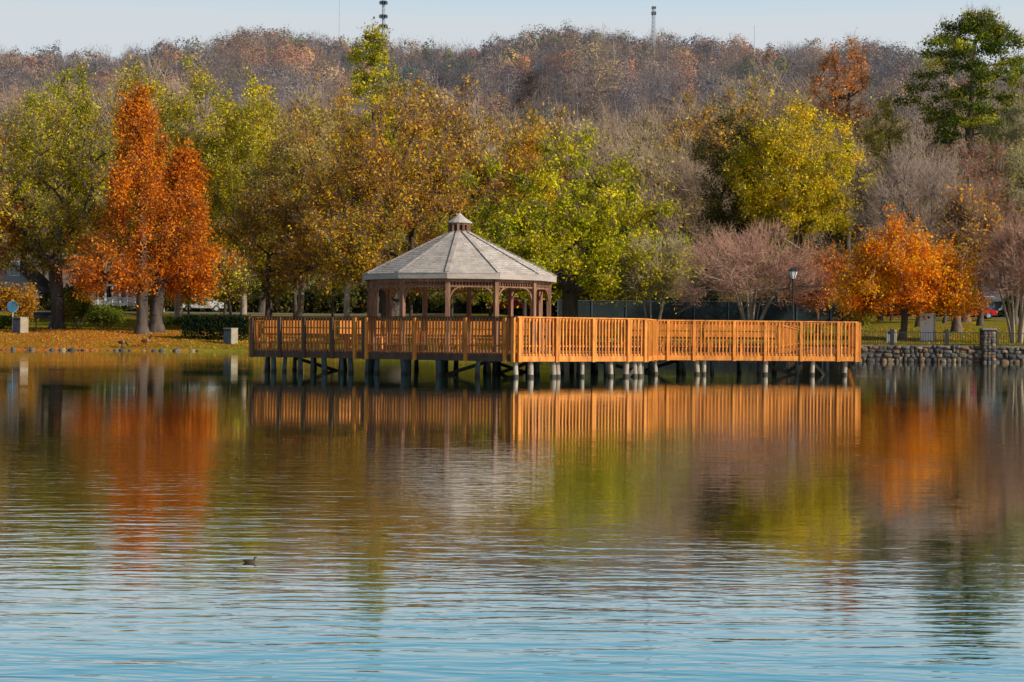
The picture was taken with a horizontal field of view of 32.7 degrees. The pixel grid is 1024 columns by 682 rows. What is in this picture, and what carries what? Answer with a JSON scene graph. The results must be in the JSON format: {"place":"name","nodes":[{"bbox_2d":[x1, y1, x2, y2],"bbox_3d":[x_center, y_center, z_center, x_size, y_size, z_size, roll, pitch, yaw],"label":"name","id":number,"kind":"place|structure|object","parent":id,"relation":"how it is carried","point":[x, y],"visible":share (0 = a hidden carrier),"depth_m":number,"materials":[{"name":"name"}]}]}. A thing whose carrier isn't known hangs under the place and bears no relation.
{"place":"outdoors","nodes":[
{"label":"outdoors","id":0,"kind":"place"},
{"bbox_2d":[0,310,1018,318],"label":"road","id":1,"kind":"structure","parent":0,"point":[406,314],"depth_m":179.20,"materials":[{"name":"asphalt"}]},
{"bbox_2d":[0,350,1023,681],"bbox_3d":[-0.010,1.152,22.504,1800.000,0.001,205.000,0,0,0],"label":"water","id":2,"kind":"structure","parent":0,"point":[724,522],"depth_m":11.46,"materials":[{"name":"liquid"}]},
{"bbox_2d":[0,67,1023,351],"bbox_3d":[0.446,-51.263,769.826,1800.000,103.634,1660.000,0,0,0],"label":"ground","id":3,"kind":"structure","parent":0,"point":[528,97],"depth_m":150.55,"materials":[{"name":"plant"}]},
{"bbox_2d":[0,143,26,277],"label":"maple tree","id":4,"kind":"object","parent":3,"relation":"on","point":[2,220],"visible":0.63,"depth_m":125.97,"materials":[{"name":"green plant"}]},
{"bbox_2d":[12,317,28,332],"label":"litter bin","id":5,"kind":"object","parent":3,"relation":"on","point":[20,324],"visible":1,"depth_m":120.72,"materials":[{"name":"grey paint"}]},
{"bbox_2d":[0,281,41,323],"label":"shrub","id":6,"kind":"object","parent":3,"relation":"on","point":[8,294],"visible":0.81,"depth_m":139.56,"materials":[{"name":"yellow plant"}]},
{"bbox_2d":[0,261,49,304],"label":"house","id":7,"kind":"structure","parent":3,"relation":"on","point":[41,287],"depth_m":185.98,"materials":[{"name":"grey"}]},
{"bbox_2d":[0,116,68,241],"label":"brown leaf tree","id":8,"kind":"object","parent":3,"relation":"on","point":[1,138],"visible":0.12,"depth_m":186.45,"materials":[{"name":"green plant"}]},
{"bbox_2d":[0,70,85,279],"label":"bare tree","id":9,"kind":"object","parent":3,"relation":"on","point":[46,275],"visible":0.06,"depth_m":241.17,"materials":[{"name":"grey plant"}]},
{"bbox_2d":[3,124,82,261],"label":"olive tree","id":10,"kind":"object","parent":3,"relation":"on","point":[47,234],"visible":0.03,"depth_m":193.65,"materials":[{"name":"green plant"}]},
{"bbox_2d":[5,56,109,259],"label":"poplar tree","id":11,"kind":"object","parent":3,"relation":"on","point":[56,89],"visible":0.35,"depth_m":150.97,"materials":[{"name":"green plant"}]},
{"bbox_2d":[0,87,117,329],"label":"oak tree","id":12,"kind":"object","parent":3,"relation":"on","point":[34,249],"visible":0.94,"depth_m":126.91,"materials":[{"name":"green plant"}]},
{"bbox_2d":[64,291,99,328],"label":"shrub","id":13,"kind":"object","parent":3,"relation":"on","point":[75,308],"visible":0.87,"depth_m":130.53,"materials":[{"name":"green plant"}]},
{"bbox_2d":[22,76,171,304],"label":"olive tree","id":14,"kind":"object","parent":3,"relation":"on","point":[73,194],"visible":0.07,"depth_m":183.31,"materials":[{"name":"green plant"}]},
{"bbox_2d":[79,304,130,327],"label":"shrub","id":15,"kind":"object","parent":3,"relation":"on","point":[106,314],"visible":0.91,"depth_m":131.65,"materials":[{"name":"green plant"}]},
{"bbox_2d":[90,271,152,305],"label":"house","id":16,"kind":"structure","parent":3,"relation":"on","point":[109,298],"depth_m":185.95,"materials":[{"name":"concrete"}]},
{"bbox_2d":[55,79,222,334],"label":"bald cypress tree","id":17,"kind":"object","parent":3,"relation":"on","point":[139,131],"visible":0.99,"depth_m":120.87,"materials":[{"name":"orange plant"}]},
{"bbox_2d":[75,45,248,311],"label":"tawny bare tree","id":18,"kind":"object","parent":3,"relation":"on","point":[203,111],"visible":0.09,"depth_m":178.00,"materials":[{"name":"brown plant"}]},
{"bbox_2d":[95,48,257,319],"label":"poplar tree","id":19,"kind":"object","parent":3,"relation":"on","point":[177,110],"visible":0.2,"depth_m":148.65,"materials":[{"name":"green plant"}]},
{"bbox_2d":[110,137,248,332],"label":"bald cypress tree","id":20,"kind":"object","parent":3,"relation":"on","point":[197,215],"visible":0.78,"depth_m":123.44,"materials":[{"name":"orange plant"}]},
{"bbox_2d":[166,270,211,314],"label":"olive tree","id":21,"kind":"object","parent":3,"relation":"on","point":[187,302],"visible":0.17,"depth_m":151.70,"materials":[{"name":"green plant"}]},
{"bbox_2d":[179,314,252,340],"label":"hedge","id":22,"kind":"object","parent":3,"relation":"on","point":[203,324],"visible":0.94,"depth_m":117.57,"materials":[{"name":"green plant"}]},
{"bbox_2d":[186,239,261,314],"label":"dogwood tree","id":23,"kind":"object","parent":3,"relation":"on","point":[237,275],"visible":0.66,"depth_m":125.57,"materials":[{"name":"yellow plant"}]},
{"bbox_2d":[185,93,284,309],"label":"green tree","id":24,"kind":"object","parent":3,"relation":"on","point":[274,117],"visible":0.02,"depth_m":186.49,"materials":[{"name":"green plant"}]},
{"bbox_2d":[192,66,305,324],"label":"poplar tree","id":25,"kind":"object","parent":3,"relation":"on","point":[218,168],"visible":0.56,"depth_m":144.50,"materials":[{"name":"green plant"}]},
{"bbox_2d":[210,164,313,327],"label":"oak tree","id":26,"kind":"object","parent":3,"relation":"on","point":[256,215],"visible":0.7,"depth_m":131.07,"materials":[{"name":"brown plant"}]},
{"bbox_2d":[200,113,339,312],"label":"olive tree","id":27,"kind":"object","parent":3,"relation":"on","point":[261,307],"visible":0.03,"depth_m":181.93,"materials":[{"name":"green plant"}]},
{"bbox_2d":[247,251,297,315],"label":"green tree","id":28,"kind":"object","parent":3,"relation":"on","point":[261,287],"visible":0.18,"depth_m":156.38,"materials":[{"name":"green plant"}]},
{"bbox_2d":[230,94,347,327],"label":"sycamore tree","id":29,"kind":"object","parent":3,"relation":"on","point":[277,167],"visible":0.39,"depth_m":137.35,"materials":[{"name":"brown plant"}]},
{"bbox_2d":[257,92,336,284],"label":"brown leaf tree","id":30,"kind":"object","parent":3,"relation":"on","point":[296,106],"visible":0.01,"depth_m":199.51,"materials":[{"name":"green plant"}]},
{"bbox_2d":[270,76,393,279],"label":"tawny bare tree","id":31,"kind":"object","parent":3,"relation":"on","point":[315,97],"visible":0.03,"depth_m":229.85,"materials":[{"name":"brown plant"}]},
{"bbox_2d":[279,104,385,312],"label":"olive tree","id":32,"kind":"object","parent":3,"relation":"on","point":[348,191],"visible":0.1,"depth_m":185.34,"materials":[{"name":"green plant"}]},
{"bbox_2d":[306,257,358,315],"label":"green tree","id":33,"kind":"object","parent":3,"relation":"on","point":[334,291],"visible":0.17,"depth_m":150.51,"materials":[{"name":"green plant"}]},
{"bbox_2d":[271,93,419,222],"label":"brown leaf tree","id":34,"kind":"object","parent":3,"relation":"on","point":[359,118],"visible":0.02,"depth_m":202.59,"materials":[{"name":"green plant"}]},
{"bbox_2d":[306,203,392,328],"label":"sycamore tree","id":35,"kind":"object","parent":3,"relation":"on","point":[363,240],"visible":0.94,"depth_m":123.15,"materials":[{"name":"brown plant"}]},
{"bbox_2d":[302,16,453,253],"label":"pine tree","id":36,"kind":"object","parent":3,"relation":"on","point":[376,57],"visible":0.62,"depth_m":157.65,"materials":[{"name":"green plant"}]},
{"bbox_2d":[348,203,408,315],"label":"green tree","id":37,"kind":"object","parent":3,"relation":"on","point":[398,237],"visible":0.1,"depth_m":159.24,"materials":[{"name":"green plant"}]},
{"bbox_2d":[258,73,507,330],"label":"oak tree","id":38,"kind":"object","parent":3,"relation":"on","point":[376,181],"visible":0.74,"depth_m":127.29,"materials":[{"name":"brown plant"}]},
{"bbox_2d":[377,232,437,315],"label":"green tree","id":39,"kind":"object","parent":3,"relation":"on","point":[410,299],"visible":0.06,"depth_m":153.12,"materials":[{"name":"green plant"}]},
{"bbox_2d":[354,65,509,311],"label":"brown leaf tree","id":40,"kind":"object","parent":3,"relation":"on","point":[457,113],"visible":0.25,"depth_m":187.40,"materials":[{"name":"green plant"}]},
{"bbox_2d":[389,108,513,312],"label":"brown leaf tree","id":41,"kind":"object","parent":3,"relation":"on","point":[477,152],"visible":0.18,"depth_m":181.71,"materials":[{"name":"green plant"}]},
{"bbox_2d":[386,76,517,240],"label":"tawny bare tree","id":42,"kind":"object","parent":3,"relation":"on","point":[479,119],"visible":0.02,"depth_m":236.70,"materials":[{"name":"brown plant"}]},
{"bbox_2d":[429,287,479,315],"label":"green tree","id":43,"kind":"object","parent":3,"relation":"on","point":[440,299],"visible":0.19,"depth_m":153.88,"materials":[{"name":"green plant"}]},
{"bbox_2d":[433,117,529,226],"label":"tawny bare tree","id":44,"kind":"object","parent":3,"relation":"on","point":[495,149],"visible":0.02,"depth_m":194.29,"materials":[{"name":"brown plant"}]},
{"bbox_2d":[437,133,575,314],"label":"brown leaf tree","id":45,"kind":"object","parent":3,"relation":"on","point":[498,182],"visible":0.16,"depth_m":181.09,"materials":[{"name":"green plant"}]},
{"bbox_2d":[0,326,1017,347],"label":"fallen leaves","id":46,"kind":"object","parent":3,"relation":"on","point":[101,334],"visible":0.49,"depth_m":117.78,"materials":[{"name":"orange plant"}]},
{"bbox_2d":[0,18,1023,288],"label":"hillside wood","id":47,"kind":"object","parent":3,"relation":"on","point":[662,64],"visible":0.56,"depth_m":540.78,"materials":[{"name":"brown plant"}]},
{"bbox_2d":[0,281,1023,316],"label":"undergrowth","id":48,"kind":"object","parent":3,"relation":"on","point":[359,305],"visible":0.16,"depth_m":184.23,"materials":[{"name":"green plant"}]},
{"bbox_2d":[0,319,1023,349],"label":"grass","id":49,"kind":"structure","parent":3,"relation":"on","point":[843,337],"depth_m":114.49,"materials":[{"name":"green plant"}]},
{"bbox_2d":[496,122,567,316],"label":"maple tree","id":50,"kind":"object","parent":3,"relation":"on","point":[529,144],"visible":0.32,"depth_m":139.41,"materials":[{"name":"yellow plant"}]},
{"bbox_2d":[470,96,596,161],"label":"brown leaf tree","id":51,"kind":"object","parent":3,"relation":"on","point":[534,120],"visible":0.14,"depth_m":240.07,"materials":[{"name":"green plant"}]},
{"bbox_2d":[249,316,860,377],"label":"boardwalk","id":52,"kind":"structure","parent":3,"relation":"on","point":[791,352],"depth_m":54.19,"materials":[{"name":"brown wood"}]},
{"bbox_2d":[265,320,328,347],"bbox_3d":[-7.418,-0.244,60.151,2.309,1.000,0.460,0,0,-5],"label":"bench","id":53,"kind":"object","parent":52,"relation":"on","point":[297,328],"visible":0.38,"depth_m":60.33,"materials":[{"name":"orange wood"}]},
{"bbox_2d":[385,321,461,349],"bbox_3d":[-3.098,-0.211,61.450,2.800,1.000,0.460,0,0,0],"label":"bench","id":54,"kind":"object","parent":52,"relation":"on","point":[428,329],"visible":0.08,"depth_m":61.64,"materials":[{"name":"orange wood"}]},
{"bbox_2d":[362,208,556,351],"bbox_3d":[-1.687,-1.968,55.593,6.229,4.580,6.229,0,0,0],"label":"gazebo","id":55,"kind":"object","parent":52,"relation":"on","point":[458,254],"visible":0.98,"depth_m":53.92,"materials":[{"name":"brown wood"}]},
{"bbox_2d":[471,321,544,349],"bbox_3d":[-0.098,-0.185,61.450,2.800,1.000,0.460,0,0,0],"label":"bench","id":56,"kind":"object","parent":52,"relation":"on","point":[491,330],"visible":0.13,"depth_m":61.64,"materials":[{"name":"orange wood"}]},
{"bbox_2d":[551,322,613,350],"bbox_3d":[2.446,-0.161,60.886,2.343,1.000,0.460,1,0,26],"label":"bench","id":57,"kind":"object","parent":52,"relation":"on","point":[587,331],"visible":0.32,"depth_m":60.84,"materials":[{"name":"orange wood"}]},
{"bbox_2d":[632,323,699,351],"bbox_3d":[5.213,-0.134,60.200,2.552,1.000,0.460,1,0,2],"label":"bench","id":58,"kind":"object","parent":52,"relation":"on","point":[673,328],"visible":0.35,"depth_m":60.38,"materials":[{"name":"orange wood"}]},
{"bbox_2d":[706,324,774,351],"bbox_3d":[7.887,-0.110,60.100,2.402,1.000,0.460,1,0,2],"label":"bench","id":59,"kind":"object","parent":52,"relation":"on","point":[728,329],"visible":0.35,"depth_m":60.29,"materials":[{"name":"orange wood"}]},
{"bbox_2d":[510,97,614,251],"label":"tawny bare tree","id":60,"kind":"object","parent":3,"relation":"on","point":[562,122],"visible":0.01,"depth_m":251.86,"materials":[{"name":"brown plant"}]},
{"bbox_2d":[429,114,712,330],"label":"oak tree","id":61,"kind":"object","parent":3,"relation":"on","point":[542,239],"visible":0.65,"depth_m":114.13,"materials":[{"name":"green plant"}]},
{"bbox_2d":[540,111,624,260],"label":"tawny bare tree","id":62,"kind":"object","parent":3,"relation":"on","point":[582,127],"visible":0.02,"depth_m":194.16,"materials":[{"name":"brown plant"}]},
{"bbox_2d":[555,110,654,172],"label":"bare tree","id":63,"kind":"object","parent":3,"relation":"on","point":[608,132],"visible":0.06,"depth_m":234.10,"materials":[{"name":"grey plant"}]},
{"bbox_2d":[553,142,678,262],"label":"bare tree","id":64,"kind":"object","parent":3,"relation":"on","point":[594,177],"visible":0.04,"depth_m":189.41,"materials":[{"name":"grey plant"}]},
{"bbox_2d":[571,97,681,184],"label":"bare tree","id":65,"kind":"object","parent":3,"relation":"on","point":[634,118],"visible":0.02,"depth_m":243.96,"materials":[{"name":"brown plant"}]},
{"bbox_2d":[559,121,706,300],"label":"tawny bare tree","id":66,"kind":"object","parent":3,"relation":"on","point":[646,165],"visible":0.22,"depth_m":181.48,"materials":[{"name":"brown plant"}]},
{"bbox_2d":[607,225,696,319],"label":"birch tree","id":67,"kind":"object","parent":3,"relation":"on","point":[670,267],"visible":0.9,"depth_m":111.06,"materials":[{"name":"green plant"}]},
{"bbox_2d":[610,115,711,274],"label":"tawny bare tree","id":68,"kind":"object","parent":3,"relation":"on","point":[659,152],"visible":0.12,"depth_m":190.68,"materials":[{"name":"brown plant"}]},
{"bbox_2d":[610,105,712,183],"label":"tawny bare tree","id":69,"kind":"object","parent":3,"relation":"on","point":[643,137],"visible":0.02,"depth_m":236.97,"materials":[{"name":"brown plant"}]},
{"bbox_2d":[628,92,719,135],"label":"bare tree","id":70,"kind":"object","parent":3,"relation":"on","point":[682,116],"visible":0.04,"depth_m":247.83,"materials":[{"name":"brown plant"}]},
{"bbox_2d":[625,147,751,297],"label":"bare tree","id":71,"kind":"object","parent":3,"relation":"on","point":[686,177],"visible":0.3,"depth_m":182.10,"materials":[{"name":"brown plant"}]},
{"bbox_2d":[655,102,746,276],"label":"brown leaf tree","id":72,"kind":"object","parent":3,"relation":"on","point":[699,131],"visible":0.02,"depth_m":198.67,"materials":[{"name":"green plant"}]},
{"bbox_2d":[557,300,848,322],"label":"court fence","id":73,"kind":"object","parent":3,"relation":"on","point":[716,310],"visible":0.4,"depth_m":145.98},
{"bbox_2d":[680,226,735,300],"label":"green tree","id":74,"kind":"object","parent":3,"relation":"on","point":[701,278],"visible":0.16,"depth_m":149.42,"materials":[{"name":"green plant"}]},
{"bbox_2d":[655,84,779,270],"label":"brown leaf tree","id":75,"kind":"object","parent":3,"relation":"on","point":[690,124],"visible":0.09,"depth_m":239.57,"materials":[{"name":"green plant"}]},
{"bbox_2d":[670,70,789,259],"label":"tawny bare tree","id":76,"kind":"object","parent":3,"relation":"on","point":[762,101],"visible":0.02,"depth_m":250.24,"materials":[{"name":"brown plant"}]},
{"bbox_2d":[687,106,786,294],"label":"holly tree","id":77,"kind":"object","parent":3,"relation":"on","point":[714,207],"visible":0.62,"depth_m":155.16,"materials":[{"name":"green plant"}]},
{"bbox_2d":[662,215,836,331],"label":"crape myrtle tree","id":78,"kind":"object","parent":3,"relation":"on","point":[755,256],"visible":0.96,"depth_m":104.85,"materials":[{"name":"brown plant"}]},
{"bbox_2d":[678,79,821,281],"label":"brown leaf tree","id":79,"kind":"object","parent":3,"relation":"on","point":[712,132],"visible":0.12,"depth_m":193.95,"materials":[{"name":"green plant"}]},
{"bbox_2d":[746,223,815,301],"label":"green tree","id":80,"kind":"object","parent":3,"relation":"on","point":[775,248],"visible":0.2,"depth_m":158.97,"materials":[{"name":"green plant"}]},
{"bbox_2d":[560,342,1023,362],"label":"stone wall","id":81,"kind":"structure","parent":3,"relation":"on","point":[927,353],"depth_m":91.03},
{"bbox_2d":[892,329,946,345],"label":"iron fence","id":82,"kind":"object","parent":81,"relation":"on","point":[944,339],"visible":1,"depth_m":91.34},
{"bbox_2d":[979,328,996,362],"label":"stone pillar","id":83,"kind":"structure","parent":81,"relation":"on","point":[988,339],"depth_m":90.68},
{"bbox_2d":[724,54,861,154],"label":"tawny bare tree","id":84,"kind":"object","parent":3,"relation":"on","point":[769,85],"visible":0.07,"depth_m":250.30,"materials":[{"name":"brown plant"}]},
{"bbox_2d":[716,90,885,301],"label":"elm tree","id":85,"kind":"object","parent":3,"relation":"on","point":[768,195],"visible":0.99,"depth_m":147.90,"materials":[{"name":"yellow plant"}]},
{"bbox_2d":[780,239,855,333],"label":"maple tree","id":86,"kind":"object","parent":3,"relation":"on","point":[827,264],"visible":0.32,"depth_m":111.24,"materials":[{"name":"brown plant"}]},
{"bbox_2d":[762,120,883,262],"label":"tree","id":87,"kind":"object","parent":3,"relation":"on","point":[812,146],"visible":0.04,"depth_m":191.43,"materials":[{"name":"green plant"}]},
{"bbox_2d":[751,64,906,155],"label":"bare tree","id":88,"kind":"object","parent":3,"relation":"on","point":[828,98],"visible":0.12,"depth_m":238.97,"materials":[{"name":"grey plant"}]},
{"bbox_2d":[801,28,875,259],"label":"sweetgum tree","id":89,"kind":"object","parent":3,"relation":"on","point":[833,87],"visible":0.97,"depth_m":159.66,"materials":[{"name":"orange plant"}]},
{"bbox_2d":[778,132,911,257],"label":"bare tree","id":90,"kind":"object","parent":3,"relation":"on","point":[823,240],"visible":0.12,"depth_m":184.03,"materials":[{"name":"brown plant"}]},
{"bbox_2d":[843,310,877,334],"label":"shrub","id":91,"kind":"object","parent":3,"relation":"on","point":[866,323],"visible":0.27,"depth_m":109.72,"materials":[{"name":"green plant"}]},
{"bbox_2d":[856,91,925,320],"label":"sweetgum tree","id":92,"kind":"object","parent":3,"relation":"on","point":[881,134],"visible":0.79,"depth_m":161.10,"materials":[{"name":"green plant"}]},
{"bbox_2d":[841,149,953,315],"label":"bare tree","id":93,"kind":"object","parent":3,"relation":"on","point":[922,203],"visible":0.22,"depth_m":183.00,"materials":[{"name":"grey plant"}]},
{"bbox_2d":[853,109,942,234],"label":"bare tree","id":94,"kind":"object","parent":3,"relation":"on","point":[907,137],"visible":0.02,"depth_m":244.72,"materials":[{"name":"brown plant"}]},
{"bbox_2d":[835,126,970,326],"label":"ash tree","id":95,"kind":"object","parent":3,"relation":"on","point":[900,168],"visible":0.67,"depth_m":137.36,"materials":[{"name":"grey plant"}]},
{"bbox_2d":[823,202,995,339],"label":"maple tree","id":96,"kind":"object","parent":3,"relation":"on","point":[914,273],"visible":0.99,"depth_m":98.01,"materials":[{"name":"orange plant"}]},
{"bbox_2d":[920,313,935,340],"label":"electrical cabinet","id":97,"kind":"object","parent":3,"relation":"on","point":[930,324],"visible":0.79,"depth_m":98.76,"materials":[{"name":"grey metal"}]},
{"bbox_2d":[888,1,1023,321],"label":"pine tree","id":98,"kind":"object","parent":3,"relation":"on","point":[992,36],"visible":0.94,"depth_m":156.85,"materials":[{"name":"green plant"}]},
{"bbox_2d":[896,83,1017,158],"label":"bare tree","id":99,"kind":"object","parent":3,"relation":"on","point":[938,124],"visible":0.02,"depth_m":247.32,"materials":[{"name":"grey plant"}]},
{"bbox_2d":[891,110,1023,260],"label":"bare tree","id":100,"kind":"object","parent":3,"relation":"on","point":[945,147],"visible":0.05,"depth_m":188.32,"materials":[{"name":"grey plant"}]},
{"bbox_2d":[926,176,1011,332],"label":"oak tree","id":101,"kind":"object","parent":3,"relation":"on","point":[970,224],"visible":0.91,"depth_m":117.33,"materials":[{"name":"brown plant"}]},
{"bbox_2d":[938,134,1023,325],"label":"sweetgum tree","id":102,"kind":"object","parent":3,"relation":"on","point":[991,182],"visible":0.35,"depth_m":141.63,"materials":[{"name":"brown plant"}]},
{"bbox_2d":[971,279,1006,316],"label":"house","id":103,"kind":"structure","parent":3,"relation":"on","point":[995,305],"depth_m":185.99,"materials":[{"name":"grey"}]},
{"bbox_2d":[963,205,1023,342],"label":"crape myrtle tree","id":104,"kind":"object","parent":3,"relation":"on","point":[1016,251],"visible":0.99,"depth_m":96.92,"materials":[{"name":"brown plant"}]},
{"bbox_2d":[969,89,1023,324],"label":"willow tree","id":105,"kind":"object","parent":3,"relation":"on","point":[1016,158],"visible":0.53,"depth_m":145.27,"materials":[{"name":"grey plant"}]},
{"bbox_2d":[0,0,1023,75],"label":"sky","id":106,"kind":"structure","parent":0,"point":[79,24],"materials":[{"name":"white"}]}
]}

